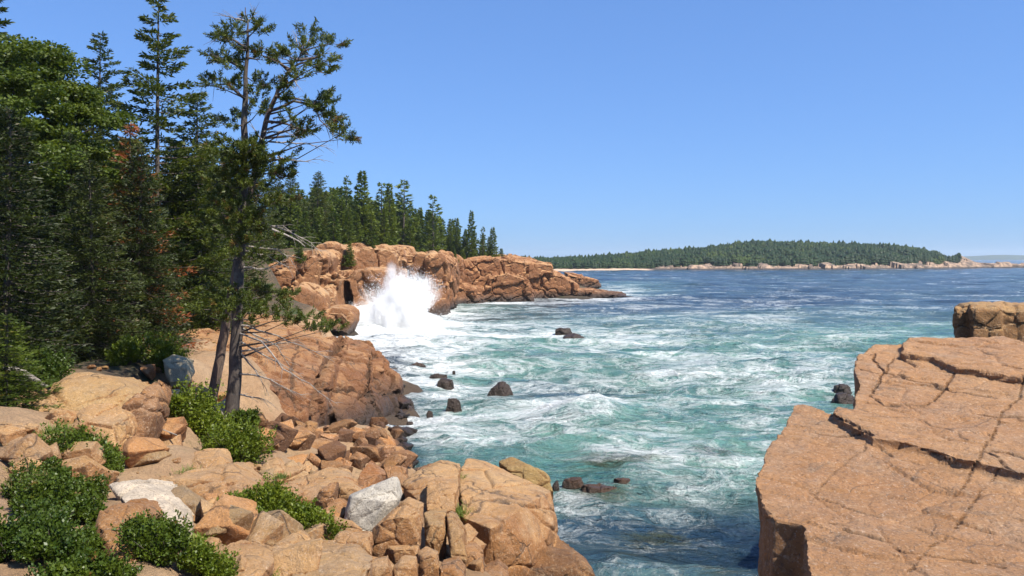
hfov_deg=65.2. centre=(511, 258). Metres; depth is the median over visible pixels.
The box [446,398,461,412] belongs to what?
surf rock
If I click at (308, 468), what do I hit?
granite boulder
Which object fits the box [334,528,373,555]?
granite boulder
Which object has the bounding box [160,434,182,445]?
granite boulder
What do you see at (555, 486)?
surf rock
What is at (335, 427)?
loose stone
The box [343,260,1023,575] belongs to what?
water
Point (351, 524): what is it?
granite boulder
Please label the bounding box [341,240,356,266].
spruce tree
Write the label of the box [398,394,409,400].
loose stone
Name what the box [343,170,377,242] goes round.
spruce tree
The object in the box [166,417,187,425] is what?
granite boulder
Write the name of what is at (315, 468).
granite boulder
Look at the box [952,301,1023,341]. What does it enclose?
granite boulder
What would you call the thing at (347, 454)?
loose stone
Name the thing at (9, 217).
spruce tree
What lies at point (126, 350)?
leafy bush
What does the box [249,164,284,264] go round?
spruce tree
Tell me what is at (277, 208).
spruce tree
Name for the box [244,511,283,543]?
granite boulder
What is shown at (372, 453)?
loose stone
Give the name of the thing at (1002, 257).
hills
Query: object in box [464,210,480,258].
spruce tree
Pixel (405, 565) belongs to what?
granite boulder
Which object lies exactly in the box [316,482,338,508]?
granite boulder
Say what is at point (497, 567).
granite boulder
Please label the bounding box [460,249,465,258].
spruce tree
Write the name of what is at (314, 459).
loose stone
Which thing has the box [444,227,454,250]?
spruce tree
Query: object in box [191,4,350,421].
pine tree
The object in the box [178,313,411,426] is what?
granite outcrop
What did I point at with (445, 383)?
surf rock
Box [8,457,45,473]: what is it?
granite boulder
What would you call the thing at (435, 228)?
spruce tree
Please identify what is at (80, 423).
granite boulder
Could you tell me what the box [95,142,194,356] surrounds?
spruce tree
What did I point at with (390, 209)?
spruce tree
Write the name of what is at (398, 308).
wave spray
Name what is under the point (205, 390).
granite boulder
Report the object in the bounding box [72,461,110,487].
granite boulder
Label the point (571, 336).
surf rock
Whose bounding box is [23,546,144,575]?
leafy bush
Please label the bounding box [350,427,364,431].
loose stone
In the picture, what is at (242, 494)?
leafy bush
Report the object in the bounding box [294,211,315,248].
spruce tree
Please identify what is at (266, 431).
loose stone
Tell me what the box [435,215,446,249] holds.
spruce tree
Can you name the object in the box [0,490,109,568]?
leafy bush
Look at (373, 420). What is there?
loose stone
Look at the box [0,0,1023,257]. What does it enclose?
sky
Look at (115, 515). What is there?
granite boulder
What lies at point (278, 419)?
loose stone
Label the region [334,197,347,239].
spruce tree
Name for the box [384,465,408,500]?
granite boulder
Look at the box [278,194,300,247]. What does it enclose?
spruce tree
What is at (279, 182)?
spruce tree
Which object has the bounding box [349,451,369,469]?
loose stone
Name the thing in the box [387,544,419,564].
granite boulder
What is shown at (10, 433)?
granite boulder
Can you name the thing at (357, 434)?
loose stone
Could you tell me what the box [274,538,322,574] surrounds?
granite boulder
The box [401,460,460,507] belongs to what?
granite boulder
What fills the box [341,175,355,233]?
spruce tree
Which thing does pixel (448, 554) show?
loose stone
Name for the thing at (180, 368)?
granite boulder
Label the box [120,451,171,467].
granite boulder
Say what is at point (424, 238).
spruce tree
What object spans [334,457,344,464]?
loose stone
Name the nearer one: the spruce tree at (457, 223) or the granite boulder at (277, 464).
the granite boulder at (277, 464)
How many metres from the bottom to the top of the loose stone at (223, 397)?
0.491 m
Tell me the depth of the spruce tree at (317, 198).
133.73 m
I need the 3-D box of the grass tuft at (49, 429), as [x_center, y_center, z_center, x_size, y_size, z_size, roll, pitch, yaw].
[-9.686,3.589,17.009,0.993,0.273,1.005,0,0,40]
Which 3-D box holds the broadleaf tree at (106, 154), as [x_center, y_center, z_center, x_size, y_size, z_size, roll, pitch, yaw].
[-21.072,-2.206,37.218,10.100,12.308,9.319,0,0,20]
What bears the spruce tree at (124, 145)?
on the ground
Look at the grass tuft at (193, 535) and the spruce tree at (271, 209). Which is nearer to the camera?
the grass tuft at (193, 535)
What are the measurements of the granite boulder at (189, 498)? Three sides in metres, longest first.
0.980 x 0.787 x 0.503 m
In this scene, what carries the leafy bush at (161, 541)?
on the ground
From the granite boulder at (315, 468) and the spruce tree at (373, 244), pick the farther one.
the spruce tree at (373, 244)
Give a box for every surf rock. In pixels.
[409,362,425,367]
[426,410,432,417]
[429,373,446,378]
[437,378,453,389]
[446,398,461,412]
[487,381,512,395]
[552,480,558,490]
[555,328,571,334]
[562,477,583,489]
[563,333,584,338]
[581,483,617,492]
[613,477,629,483]
[831,393,854,403]
[833,384,851,394]
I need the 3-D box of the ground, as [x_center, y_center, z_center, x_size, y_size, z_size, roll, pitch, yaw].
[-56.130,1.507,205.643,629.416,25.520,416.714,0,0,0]
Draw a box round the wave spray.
[341,267,468,329]
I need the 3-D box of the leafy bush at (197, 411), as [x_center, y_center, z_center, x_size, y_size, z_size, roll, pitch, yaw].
[-8.524,4.108,21.573,2.087,2.051,1.888,0,0,0]
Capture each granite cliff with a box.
[268,241,435,335]
[423,250,626,315]
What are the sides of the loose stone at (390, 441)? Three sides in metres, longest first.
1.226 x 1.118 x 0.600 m
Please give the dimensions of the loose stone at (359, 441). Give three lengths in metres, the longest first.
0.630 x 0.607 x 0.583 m
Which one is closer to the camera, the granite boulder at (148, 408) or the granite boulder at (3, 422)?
the granite boulder at (3, 422)
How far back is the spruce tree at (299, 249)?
99.86 m
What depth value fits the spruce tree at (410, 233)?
156.78 m
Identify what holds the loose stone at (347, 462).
on the ground
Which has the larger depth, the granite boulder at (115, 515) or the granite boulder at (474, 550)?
the granite boulder at (474, 550)
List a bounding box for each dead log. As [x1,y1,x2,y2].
[2,367,50,389]
[272,228,304,245]
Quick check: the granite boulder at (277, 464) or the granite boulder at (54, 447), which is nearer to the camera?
the granite boulder at (54, 447)
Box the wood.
[498,239,962,268]
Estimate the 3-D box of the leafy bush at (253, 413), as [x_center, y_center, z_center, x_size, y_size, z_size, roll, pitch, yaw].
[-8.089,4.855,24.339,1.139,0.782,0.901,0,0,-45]
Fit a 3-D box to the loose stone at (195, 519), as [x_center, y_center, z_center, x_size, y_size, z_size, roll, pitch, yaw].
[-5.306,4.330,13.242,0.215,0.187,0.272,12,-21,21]
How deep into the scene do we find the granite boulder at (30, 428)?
17.36 m
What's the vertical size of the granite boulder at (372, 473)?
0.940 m
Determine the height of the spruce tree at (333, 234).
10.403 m
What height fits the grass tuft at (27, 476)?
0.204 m
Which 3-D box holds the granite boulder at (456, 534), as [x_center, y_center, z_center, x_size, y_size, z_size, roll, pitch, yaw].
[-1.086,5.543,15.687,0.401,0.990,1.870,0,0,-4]
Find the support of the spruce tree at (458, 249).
on the ground
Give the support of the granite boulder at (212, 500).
on the ground
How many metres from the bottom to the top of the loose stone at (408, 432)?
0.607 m
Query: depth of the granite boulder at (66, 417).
18.24 m
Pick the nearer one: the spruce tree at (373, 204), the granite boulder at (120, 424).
the granite boulder at (120, 424)
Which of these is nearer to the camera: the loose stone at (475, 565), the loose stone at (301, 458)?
the loose stone at (475, 565)
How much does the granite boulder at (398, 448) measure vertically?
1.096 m
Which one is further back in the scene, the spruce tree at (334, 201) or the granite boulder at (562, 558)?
the spruce tree at (334, 201)
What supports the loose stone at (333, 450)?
on the ground
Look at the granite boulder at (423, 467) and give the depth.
24.23 m
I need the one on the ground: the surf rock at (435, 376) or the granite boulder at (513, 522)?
the granite boulder at (513, 522)
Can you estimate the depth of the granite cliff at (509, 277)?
166.66 m
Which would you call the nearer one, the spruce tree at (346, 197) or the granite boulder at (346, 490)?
the granite boulder at (346, 490)
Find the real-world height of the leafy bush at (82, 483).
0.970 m
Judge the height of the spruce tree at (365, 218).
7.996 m
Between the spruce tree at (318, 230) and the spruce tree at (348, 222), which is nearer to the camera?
the spruce tree at (318, 230)
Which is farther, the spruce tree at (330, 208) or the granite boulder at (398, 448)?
the spruce tree at (330, 208)
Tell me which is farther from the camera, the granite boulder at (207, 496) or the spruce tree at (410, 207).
the spruce tree at (410, 207)
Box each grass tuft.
[3,467,53,487]
[33,422,72,435]
[169,463,200,475]
[189,530,216,544]
[271,472,290,480]
[456,502,476,518]
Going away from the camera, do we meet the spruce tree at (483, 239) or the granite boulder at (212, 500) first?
the granite boulder at (212, 500)
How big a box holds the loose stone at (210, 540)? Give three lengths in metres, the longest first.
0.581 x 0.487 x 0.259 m
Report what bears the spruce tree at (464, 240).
on the ground
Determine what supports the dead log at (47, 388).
on the ground
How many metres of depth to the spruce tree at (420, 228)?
196.94 m
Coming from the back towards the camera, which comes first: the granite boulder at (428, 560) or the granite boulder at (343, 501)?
the granite boulder at (343, 501)
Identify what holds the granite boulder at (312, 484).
on the ground
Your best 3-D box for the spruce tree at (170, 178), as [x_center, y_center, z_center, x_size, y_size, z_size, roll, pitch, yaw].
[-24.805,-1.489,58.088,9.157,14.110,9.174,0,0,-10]
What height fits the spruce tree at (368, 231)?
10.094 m
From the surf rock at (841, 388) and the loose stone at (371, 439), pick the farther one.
the surf rock at (841, 388)
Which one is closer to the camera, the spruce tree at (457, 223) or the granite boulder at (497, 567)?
the granite boulder at (497, 567)
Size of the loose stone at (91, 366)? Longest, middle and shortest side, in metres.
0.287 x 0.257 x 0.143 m
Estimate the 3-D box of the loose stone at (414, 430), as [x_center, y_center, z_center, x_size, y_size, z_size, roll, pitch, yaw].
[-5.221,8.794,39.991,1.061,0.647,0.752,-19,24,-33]
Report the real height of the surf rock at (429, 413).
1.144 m
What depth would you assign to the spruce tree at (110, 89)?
49.91 m
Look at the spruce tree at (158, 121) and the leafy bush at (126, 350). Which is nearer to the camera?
the leafy bush at (126, 350)
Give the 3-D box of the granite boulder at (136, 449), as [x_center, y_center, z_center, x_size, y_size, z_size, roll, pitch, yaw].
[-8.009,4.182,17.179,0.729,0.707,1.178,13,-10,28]
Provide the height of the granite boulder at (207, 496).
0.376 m
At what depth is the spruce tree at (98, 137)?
42.95 m
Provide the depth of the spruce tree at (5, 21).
46.12 m
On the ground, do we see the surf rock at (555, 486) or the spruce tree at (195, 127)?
the spruce tree at (195, 127)
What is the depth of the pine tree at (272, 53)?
24.85 m
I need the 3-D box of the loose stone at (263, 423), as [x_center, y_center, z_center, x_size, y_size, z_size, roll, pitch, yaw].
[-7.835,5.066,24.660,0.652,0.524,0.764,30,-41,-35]
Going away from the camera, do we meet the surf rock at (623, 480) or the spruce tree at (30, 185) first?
the surf rock at (623, 480)
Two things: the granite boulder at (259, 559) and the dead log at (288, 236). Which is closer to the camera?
the granite boulder at (259, 559)
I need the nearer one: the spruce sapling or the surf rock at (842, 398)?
the spruce sapling
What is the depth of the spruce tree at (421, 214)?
201.94 m
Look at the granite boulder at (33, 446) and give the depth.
14.38 m
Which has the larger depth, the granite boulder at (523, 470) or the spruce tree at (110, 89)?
the spruce tree at (110, 89)
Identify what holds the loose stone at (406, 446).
on the ground
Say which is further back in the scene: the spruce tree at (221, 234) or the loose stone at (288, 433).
the spruce tree at (221, 234)
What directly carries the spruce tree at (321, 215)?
on the ground
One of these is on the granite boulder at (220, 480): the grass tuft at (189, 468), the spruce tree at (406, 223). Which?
the grass tuft at (189, 468)
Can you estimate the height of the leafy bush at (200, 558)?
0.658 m
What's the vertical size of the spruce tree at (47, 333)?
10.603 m
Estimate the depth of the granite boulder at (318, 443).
27.92 m
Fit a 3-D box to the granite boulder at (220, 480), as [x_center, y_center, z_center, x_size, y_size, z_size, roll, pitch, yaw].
[-6.090,4.509,16.391,2.308,0.640,2.582,0,0,0]
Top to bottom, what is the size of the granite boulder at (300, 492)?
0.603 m
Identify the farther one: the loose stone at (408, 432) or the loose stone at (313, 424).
the loose stone at (408, 432)
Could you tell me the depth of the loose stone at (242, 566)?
11.23 m
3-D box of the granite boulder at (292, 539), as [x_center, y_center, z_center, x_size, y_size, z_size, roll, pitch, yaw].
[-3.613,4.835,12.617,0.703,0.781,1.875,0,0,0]
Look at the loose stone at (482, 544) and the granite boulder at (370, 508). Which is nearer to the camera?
the granite boulder at (370, 508)
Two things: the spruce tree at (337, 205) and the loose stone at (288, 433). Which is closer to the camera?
the loose stone at (288, 433)
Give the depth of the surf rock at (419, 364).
65.10 m
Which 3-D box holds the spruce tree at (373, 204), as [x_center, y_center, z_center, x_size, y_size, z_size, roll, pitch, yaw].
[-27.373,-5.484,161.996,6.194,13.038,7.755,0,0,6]
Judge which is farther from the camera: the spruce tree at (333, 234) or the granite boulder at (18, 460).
the spruce tree at (333, 234)
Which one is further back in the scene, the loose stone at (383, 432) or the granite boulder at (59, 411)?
the loose stone at (383, 432)
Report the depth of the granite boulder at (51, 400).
20.73 m
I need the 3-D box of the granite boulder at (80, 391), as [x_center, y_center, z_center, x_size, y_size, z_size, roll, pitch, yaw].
[-11.173,3.893,22.654,2.942,1.412,4.297,0,0,0]
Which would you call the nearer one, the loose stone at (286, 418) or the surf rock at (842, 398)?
the loose stone at (286, 418)
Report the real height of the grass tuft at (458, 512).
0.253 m
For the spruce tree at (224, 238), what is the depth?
64.28 m
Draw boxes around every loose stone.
[87,365,95,368]
[140,364,155,379]
[172,457,180,463]
[192,515,198,522]
[204,537,221,552]
[217,392,225,401]
[235,554,246,571]
[251,428,284,445]
[252,413,266,427]
[254,464,261,469]
[258,428,275,444]
[262,445,279,452]
[265,421,298,451]
[274,413,288,422]
[280,419,294,428]
[281,415,307,426]
[287,454,307,463]
[288,425,315,450]
[289,432,306,446]
[295,421,305,426]
[305,421,317,428]
[305,426,315,432]
[307,453,322,467]
[317,440,346,460]
[321,433,338,440]
[321,460,342,469]
[327,419,357,432]
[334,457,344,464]
[337,428,354,442]
[341,465,352,472]
[344,460,351,465]
[345,450,349,459]
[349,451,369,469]
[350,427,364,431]
[350,446,379,462]
[352,431,365,442]
[353,437,367,446]
[359,443,376,446]
[365,434,378,445]
[366,427,380,438]
[368,424,387,438]
[369,417,387,425]
[373,421,384,428]
[374,446,395,462]
[378,436,395,445]
[378,454,406,466]
[381,460,399,468]
[390,428,403,438]
[390,450,417,467]
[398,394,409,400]
[398,398,410,408]
[400,442,413,449]
[402,427,414,436]
[406,427,417,432]
[446,544,450,556]
[464,523,477,541]
[468,557,481,570]
[473,537,486,549]
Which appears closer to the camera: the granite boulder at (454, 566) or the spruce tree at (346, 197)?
the granite boulder at (454, 566)
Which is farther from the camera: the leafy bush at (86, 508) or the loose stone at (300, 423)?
the loose stone at (300, 423)
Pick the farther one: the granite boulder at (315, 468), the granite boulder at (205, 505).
the granite boulder at (315, 468)
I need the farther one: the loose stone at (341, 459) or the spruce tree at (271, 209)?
the spruce tree at (271, 209)
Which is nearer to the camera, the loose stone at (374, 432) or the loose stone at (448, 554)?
the loose stone at (448, 554)
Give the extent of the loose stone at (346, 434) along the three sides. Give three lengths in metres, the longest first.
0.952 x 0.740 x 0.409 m
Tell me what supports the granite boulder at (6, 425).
on the ground
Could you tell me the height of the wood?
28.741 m
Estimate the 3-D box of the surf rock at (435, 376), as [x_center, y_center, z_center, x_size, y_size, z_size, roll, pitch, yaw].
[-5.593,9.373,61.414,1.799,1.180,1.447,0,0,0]
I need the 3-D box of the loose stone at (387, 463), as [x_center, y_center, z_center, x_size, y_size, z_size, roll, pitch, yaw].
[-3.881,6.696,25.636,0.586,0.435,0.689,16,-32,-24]
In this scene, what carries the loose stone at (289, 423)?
on the ground
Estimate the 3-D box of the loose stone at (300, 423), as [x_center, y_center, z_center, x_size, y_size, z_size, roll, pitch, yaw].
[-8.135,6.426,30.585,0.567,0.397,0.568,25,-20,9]
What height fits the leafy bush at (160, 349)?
1.927 m
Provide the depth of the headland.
670.76 m
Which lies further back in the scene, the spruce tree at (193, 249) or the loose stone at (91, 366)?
the spruce tree at (193, 249)
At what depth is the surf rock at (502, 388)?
55.69 m
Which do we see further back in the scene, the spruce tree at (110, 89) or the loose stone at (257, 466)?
the spruce tree at (110, 89)
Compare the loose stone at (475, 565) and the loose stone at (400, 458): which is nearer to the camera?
the loose stone at (475, 565)
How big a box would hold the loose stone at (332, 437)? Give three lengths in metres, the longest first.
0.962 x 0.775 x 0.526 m
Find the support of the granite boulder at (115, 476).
on the ground
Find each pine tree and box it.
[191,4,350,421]
[206,16,361,410]
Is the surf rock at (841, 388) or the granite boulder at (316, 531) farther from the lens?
the surf rock at (841, 388)
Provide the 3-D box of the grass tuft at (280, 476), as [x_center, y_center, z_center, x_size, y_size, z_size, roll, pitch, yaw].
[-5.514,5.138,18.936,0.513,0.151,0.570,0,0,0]
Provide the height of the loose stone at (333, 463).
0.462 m
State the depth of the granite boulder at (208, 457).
17.65 m
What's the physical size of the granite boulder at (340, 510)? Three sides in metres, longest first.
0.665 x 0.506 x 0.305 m
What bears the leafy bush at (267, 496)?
on the ground
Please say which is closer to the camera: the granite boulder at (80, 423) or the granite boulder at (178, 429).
the granite boulder at (80, 423)
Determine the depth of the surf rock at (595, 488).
31.71 m
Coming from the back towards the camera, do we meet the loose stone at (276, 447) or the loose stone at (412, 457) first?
the loose stone at (412, 457)
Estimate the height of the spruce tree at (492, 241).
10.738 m
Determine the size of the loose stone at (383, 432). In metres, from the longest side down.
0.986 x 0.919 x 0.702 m
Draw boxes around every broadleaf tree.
[0,33,155,314]
[0,78,169,298]
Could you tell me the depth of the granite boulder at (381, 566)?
12.71 m
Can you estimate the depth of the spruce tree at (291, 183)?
127.66 m
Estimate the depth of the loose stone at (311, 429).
30.18 m
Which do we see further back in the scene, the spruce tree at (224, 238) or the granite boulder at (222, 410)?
the spruce tree at (224, 238)
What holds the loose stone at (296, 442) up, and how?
on the ground
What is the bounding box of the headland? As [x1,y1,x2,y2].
[554,256,1023,270]
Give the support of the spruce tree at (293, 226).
on the ground
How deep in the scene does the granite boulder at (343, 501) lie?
16.01 m
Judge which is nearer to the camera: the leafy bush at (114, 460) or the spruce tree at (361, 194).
the leafy bush at (114, 460)
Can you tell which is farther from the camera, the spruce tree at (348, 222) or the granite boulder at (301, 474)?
the spruce tree at (348, 222)
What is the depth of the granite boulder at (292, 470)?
19.63 m
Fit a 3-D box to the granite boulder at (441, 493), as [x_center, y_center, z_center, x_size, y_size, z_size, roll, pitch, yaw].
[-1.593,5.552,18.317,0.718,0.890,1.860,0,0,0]
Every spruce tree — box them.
[0,0,28,189]
[0,106,94,389]
[0,157,60,343]
[1,160,47,312]
[15,130,118,361]
[28,158,153,363]
[44,113,164,329]
[78,123,215,355]
[81,31,143,216]
[93,149,208,337]
[94,0,227,323]
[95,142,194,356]
[151,146,230,270]
[153,98,258,334]
[160,141,228,330]
[187,147,250,306]
[188,138,255,313]
[216,160,274,305]
[236,199,268,255]
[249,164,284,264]
[262,186,286,250]
[272,179,293,248]
[272,206,289,249]
[275,178,315,248]
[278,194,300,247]
[286,205,309,247]
[288,234,306,262]
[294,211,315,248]
[300,171,344,244]
[310,207,324,248]
[314,207,325,240]
[320,210,345,244]
[322,200,335,230]
[329,187,338,208]
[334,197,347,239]
[334,203,345,238]
[337,186,348,200]
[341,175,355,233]
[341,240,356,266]
[342,206,356,244]
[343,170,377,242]
[349,212,363,242]
[359,211,370,242]
[364,211,379,246]
[369,200,379,237]
[369,239,375,248]
[372,182,396,236]
[376,183,399,244]
[376,209,392,245]
[391,179,417,244]
[396,211,409,244]
[400,205,409,240]
[402,219,419,251]
[407,204,414,220]
[409,208,421,251]
[413,214,423,248]
[417,209,425,245]
[419,211,434,251]
[420,194,445,251]
[429,214,441,251]
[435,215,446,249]
[439,218,448,244]
[443,219,457,249]
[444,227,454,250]
[450,226,462,254]
[450,246,459,262]
[452,218,462,246]
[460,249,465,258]
[461,231,468,258]
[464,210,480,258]
[477,227,486,255]
[486,227,499,256]
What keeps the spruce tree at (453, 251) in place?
attached to the granite cliff at (509, 277)
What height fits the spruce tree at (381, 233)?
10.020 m
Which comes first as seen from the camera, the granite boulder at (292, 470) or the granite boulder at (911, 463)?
the granite boulder at (911, 463)
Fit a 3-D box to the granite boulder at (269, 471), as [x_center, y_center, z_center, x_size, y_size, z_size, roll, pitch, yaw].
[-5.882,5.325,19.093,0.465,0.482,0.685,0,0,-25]
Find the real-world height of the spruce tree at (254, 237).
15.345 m
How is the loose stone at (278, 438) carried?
on the ground
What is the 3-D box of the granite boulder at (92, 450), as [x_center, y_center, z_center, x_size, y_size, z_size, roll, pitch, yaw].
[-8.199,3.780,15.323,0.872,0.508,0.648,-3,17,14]
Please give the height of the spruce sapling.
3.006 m
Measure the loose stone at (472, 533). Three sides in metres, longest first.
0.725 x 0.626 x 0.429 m
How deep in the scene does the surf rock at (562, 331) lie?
99.91 m
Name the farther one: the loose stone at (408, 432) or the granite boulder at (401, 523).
the loose stone at (408, 432)
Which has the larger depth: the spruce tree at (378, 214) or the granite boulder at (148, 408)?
the spruce tree at (378, 214)
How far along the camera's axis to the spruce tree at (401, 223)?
161.98 m
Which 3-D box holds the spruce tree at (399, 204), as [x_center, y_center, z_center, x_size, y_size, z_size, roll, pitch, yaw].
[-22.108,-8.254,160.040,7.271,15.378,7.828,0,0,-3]
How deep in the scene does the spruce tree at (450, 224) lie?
200.54 m
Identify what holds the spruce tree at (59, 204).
on the ground
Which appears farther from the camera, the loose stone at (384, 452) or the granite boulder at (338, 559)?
the loose stone at (384, 452)
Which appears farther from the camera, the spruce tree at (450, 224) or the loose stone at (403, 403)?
the spruce tree at (450, 224)
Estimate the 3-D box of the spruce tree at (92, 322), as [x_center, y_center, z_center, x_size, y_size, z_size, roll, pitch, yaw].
[-16.065,0.392,30.330,5.086,8.496,5.552,0,0,-19]
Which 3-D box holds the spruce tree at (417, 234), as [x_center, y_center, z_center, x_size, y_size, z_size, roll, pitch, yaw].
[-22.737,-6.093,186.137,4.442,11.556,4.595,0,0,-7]
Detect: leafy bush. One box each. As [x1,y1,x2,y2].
[0,455,111,498]
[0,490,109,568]
[1,340,77,394]
[7,466,107,524]
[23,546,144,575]
[34,418,128,476]
[104,333,147,365]
[110,508,194,566]
[138,323,192,372]
[168,375,236,442]
[175,532,241,575]
[197,410,276,463]
[217,490,266,512]
[229,406,262,427]
[243,472,349,539]
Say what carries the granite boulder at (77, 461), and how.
on the ground
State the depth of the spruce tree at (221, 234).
51.92 m
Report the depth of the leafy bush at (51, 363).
22.97 m
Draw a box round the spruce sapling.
[0,313,67,410]
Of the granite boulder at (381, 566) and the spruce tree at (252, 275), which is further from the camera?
the spruce tree at (252, 275)
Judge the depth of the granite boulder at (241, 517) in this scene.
12.88 m
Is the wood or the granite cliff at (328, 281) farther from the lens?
the wood
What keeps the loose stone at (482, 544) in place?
on the ground
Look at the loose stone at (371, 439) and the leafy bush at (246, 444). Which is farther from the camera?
the loose stone at (371, 439)
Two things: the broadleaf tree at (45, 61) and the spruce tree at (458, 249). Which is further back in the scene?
the spruce tree at (458, 249)
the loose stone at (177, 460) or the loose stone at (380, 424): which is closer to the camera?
the loose stone at (177, 460)
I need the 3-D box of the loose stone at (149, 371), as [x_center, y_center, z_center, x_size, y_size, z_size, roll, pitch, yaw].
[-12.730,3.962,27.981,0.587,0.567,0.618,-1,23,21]
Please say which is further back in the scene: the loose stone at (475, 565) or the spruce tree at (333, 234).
the spruce tree at (333, 234)
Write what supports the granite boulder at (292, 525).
on the ground
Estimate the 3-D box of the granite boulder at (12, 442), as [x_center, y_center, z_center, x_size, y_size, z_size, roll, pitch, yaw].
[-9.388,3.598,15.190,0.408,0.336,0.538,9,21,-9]
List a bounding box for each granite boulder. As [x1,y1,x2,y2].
[0,421,12,428]
[0,423,26,445]
[0,424,14,427]
[0,433,53,462]
[4,436,22,451]
[8,457,24,467]
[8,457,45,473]
[21,389,58,411]
[25,423,38,433]
[44,442,61,461]
[45,407,76,419]
[49,409,77,424]
[51,372,173,410]
[60,441,105,464]
[61,420,87,432]
[61,455,112,482]
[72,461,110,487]
[74,403,137,453]
[93,498,162,562]
[106,469,119,487]
[109,478,193,534]
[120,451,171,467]
[122,380,171,438]
[123,436,169,467]
[147,462,263,497]
[160,423,186,440]
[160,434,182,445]
[163,354,194,387]
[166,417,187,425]
[171,485,204,521]
[192,448,232,468]
[193,494,257,544]
[195,386,207,398]
[200,499,213,518]
[201,493,218,499]
[205,505,253,537]
[207,497,216,503]
[214,398,225,415]
[218,540,273,575]
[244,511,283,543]
[258,510,303,545]
[259,468,273,485]
[260,457,284,485]
[271,530,310,575]
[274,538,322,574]
[281,465,305,480]
[281,482,303,502]
[284,460,297,465]
[284,462,308,482]
[288,467,357,504]
[291,540,372,575]
[302,464,311,472]
[304,461,317,471]
[304,520,332,539]
[311,438,332,448]
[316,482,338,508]
[324,501,345,517]
[327,498,346,518]
[328,516,361,530]
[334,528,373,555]
[338,481,361,501]
[344,476,402,547]
[357,461,386,488]
[372,497,423,557]
[372,555,391,575]
[377,445,411,467]
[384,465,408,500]
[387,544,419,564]
[393,555,417,575]
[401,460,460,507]
[416,463,431,470]
[417,546,438,575]
[424,509,446,559]
[426,477,456,512]
[439,556,465,575]
[446,511,466,566]
[458,458,559,575]
[465,541,484,572]
[485,559,508,575]
[499,457,553,504]
[527,540,594,575]
[755,336,1023,575]
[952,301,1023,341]
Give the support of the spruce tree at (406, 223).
on the ground
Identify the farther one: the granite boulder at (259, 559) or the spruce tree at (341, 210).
the spruce tree at (341, 210)
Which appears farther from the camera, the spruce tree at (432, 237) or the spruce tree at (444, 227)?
the spruce tree at (444, 227)
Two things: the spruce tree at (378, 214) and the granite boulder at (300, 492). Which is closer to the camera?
the granite boulder at (300, 492)
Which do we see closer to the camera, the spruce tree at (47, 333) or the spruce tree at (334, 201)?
the spruce tree at (47, 333)
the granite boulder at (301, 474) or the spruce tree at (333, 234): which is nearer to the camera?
the granite boulder at (301, 474)
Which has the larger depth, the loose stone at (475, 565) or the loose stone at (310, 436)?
the loose stone at (310, 436)
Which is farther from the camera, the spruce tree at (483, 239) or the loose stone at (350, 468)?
the spruce tree at (483, 239)
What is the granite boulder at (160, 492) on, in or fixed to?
on the ground
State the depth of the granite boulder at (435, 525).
15.47 m
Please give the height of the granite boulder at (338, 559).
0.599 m
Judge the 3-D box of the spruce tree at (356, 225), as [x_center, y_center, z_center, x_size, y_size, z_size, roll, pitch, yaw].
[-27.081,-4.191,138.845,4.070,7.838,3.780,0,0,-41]
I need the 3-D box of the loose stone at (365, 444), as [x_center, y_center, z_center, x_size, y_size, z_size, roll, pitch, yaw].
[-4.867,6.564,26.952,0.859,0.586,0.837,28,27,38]
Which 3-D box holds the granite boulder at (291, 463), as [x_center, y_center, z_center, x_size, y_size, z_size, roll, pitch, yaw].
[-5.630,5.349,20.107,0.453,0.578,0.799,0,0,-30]
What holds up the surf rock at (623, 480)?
in the water
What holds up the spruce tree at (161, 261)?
on the ground
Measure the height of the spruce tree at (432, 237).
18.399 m
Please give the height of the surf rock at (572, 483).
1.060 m
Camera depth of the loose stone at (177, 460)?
17.12 m
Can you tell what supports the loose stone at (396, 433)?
on the ground
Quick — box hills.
[963,255,1023,259]
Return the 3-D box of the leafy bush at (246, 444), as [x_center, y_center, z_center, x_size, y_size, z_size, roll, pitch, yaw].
[-6.873,4.556,19.988,1.972,1.461,1.578,0,0,0]
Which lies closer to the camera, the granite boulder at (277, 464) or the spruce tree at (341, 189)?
the granite boulder at (277, 464)
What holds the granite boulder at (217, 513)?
on the ground
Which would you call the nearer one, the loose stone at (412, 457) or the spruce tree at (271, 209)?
the loose stone at (412, 457)
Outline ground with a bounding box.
[0,248,631,575]

